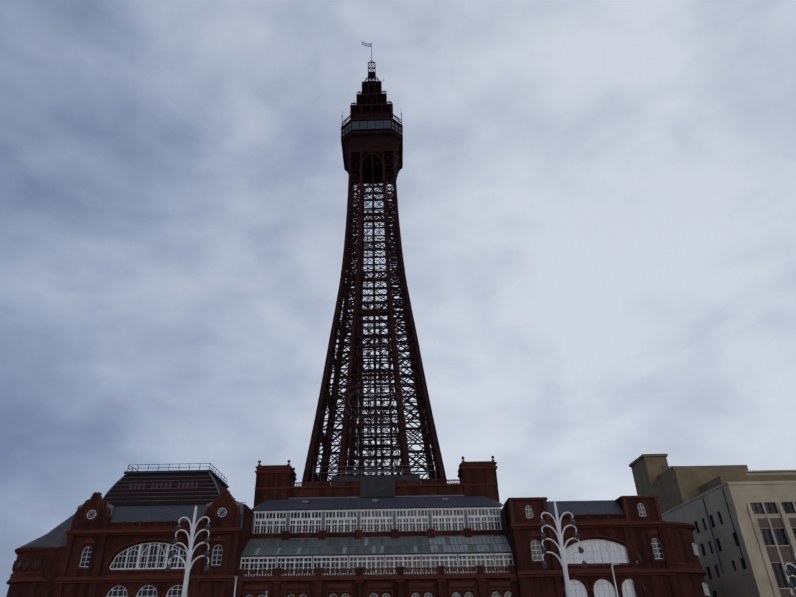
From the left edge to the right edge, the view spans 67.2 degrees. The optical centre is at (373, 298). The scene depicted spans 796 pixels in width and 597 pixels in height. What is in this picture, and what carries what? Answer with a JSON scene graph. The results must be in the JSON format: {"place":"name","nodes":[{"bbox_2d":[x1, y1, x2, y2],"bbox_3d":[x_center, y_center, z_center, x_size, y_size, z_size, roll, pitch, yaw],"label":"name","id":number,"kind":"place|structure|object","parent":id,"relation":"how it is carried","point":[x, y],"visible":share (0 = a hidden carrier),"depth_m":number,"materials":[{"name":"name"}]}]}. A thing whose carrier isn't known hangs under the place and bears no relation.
{"place":"outdoors","nodes":[
{"label":"outdoors","id":0,"kind":"place"},
{"bbox_2d":[168,506,209,596],"bbox_3d":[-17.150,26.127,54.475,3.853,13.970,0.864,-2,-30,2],"label":"street lamp","id":1,"kind":"object","parent":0,"point":[189,551],"visible":1,"depth_m":56.02,"materials":[{"name":"white metal"}]},
{"bbox_2d":[165,523,209,571],"bbox_3d":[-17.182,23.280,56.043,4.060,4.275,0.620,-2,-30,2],"label":"street lamp globes","id":2,"kind":"object","parent":1,"relation":"attached to","point":[175,540],"visible":0.96,"depth_m":55.86,"materials":[{"name":"grey glass"}]},
{"bbox_2d":[234,576,237,596],"bbox_3d":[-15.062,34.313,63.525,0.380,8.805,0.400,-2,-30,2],"label":"street light","id":3,"kind":"object","parent":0,"point":[235,578],"visible":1,"depth_m":65.34,"materials":[{"name":"white paint"}]},
{"bbox_2d":[6,456,709,596],"bbox_3d":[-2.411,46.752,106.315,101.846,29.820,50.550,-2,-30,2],"label":"building","id":4,"kind":"structure","parent":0,"point":[394,535],"depth_m":86.01,"materials":[{"name":"red brick"}]},
{"bbox_2d":[302,41,446,485],"bbox_3d":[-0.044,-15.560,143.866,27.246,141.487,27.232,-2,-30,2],"label":"tower","id":5,"kind":"structure","parent":4,"relation":"on","point":[372,158],"depth_m":126.13,"materials":[{"name":"brown metal"}]},
{"bbox_2d":[354,104,388,118],"bbox_3d":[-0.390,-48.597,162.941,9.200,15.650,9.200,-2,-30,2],"label":"tower crown","id":6,"kind":"object","parent":5,"relation":"on","point":[369,116],"visible":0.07,"depth_m":157.22,"materials":[{"name":"paint"}]},
{"bbox_2d":[342,120,401,138],"bbox_3d":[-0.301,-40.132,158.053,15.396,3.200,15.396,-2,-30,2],"label":"observation deck windows","id":7,"kind":"structure","parent":5,"relation":"attached to","point":[371,124],"depth_m":151.64,"materials":[{"name":"grey glass"}]},
{"bbox_2d":[0,0,795,596],"label":"sky","id":8,"kind":"structure","parent":0,"point":[596,198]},
{"bbox_2d":[541,501,584,596],"bbox_3d":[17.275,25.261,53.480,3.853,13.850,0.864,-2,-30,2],"label":"street lamp","id":9,"kind":"object","parent":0,"point":[563,560],"visible":0.96,"depth_m":54.91,"materials":[{"name":"white metal"}]},
{"bbox_2d":[540,518,587,567],"bbox_3d":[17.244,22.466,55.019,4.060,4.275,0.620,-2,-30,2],"label":"street lamp globes","id":10,"kind":"object","parent":9,"relation":"attached to","point":[544,550],"visible":0.92,"depth_m":54.86,"materials":[{"name":"grey glass"}]},
{"bbox_2d":[610,563,619,596],"bbox_3d":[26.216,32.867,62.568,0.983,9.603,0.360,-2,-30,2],"label":"street light","id":11,"kind":"object","parent":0,"point":[611,564],"visible":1,"depth_m":64.32,"materials":[{"name":"white paint"}]},
{"bbox_2d":[629,454,795,596],"bbox_3d":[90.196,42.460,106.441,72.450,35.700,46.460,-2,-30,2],"label":"building","id":12,"kind":"structure","parent":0,"point":[742,518],"depth_m":90.67,"materials":[{"name":"beige concrete"}]},
{"bbox_2d":[785,553,795,594],"bbox_3d":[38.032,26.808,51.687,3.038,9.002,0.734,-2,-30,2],"label":"street lamp","id":13,"kind":"object","parent":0,"point":[786,564],"visible":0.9,"depth_m":53.28,"materials":[{"name":"white metal"}]},
{"bbox_2d":[785,570,794,596],"bbox_3d":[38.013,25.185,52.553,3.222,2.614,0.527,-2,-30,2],"label":"street lamp globes","id":14,"kind":"object","parent":13,"relation":"attached to","point":[790,585],"visible":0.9,"depth_m":52.71,"materials":[{"name":"grey glass"}]}
]}

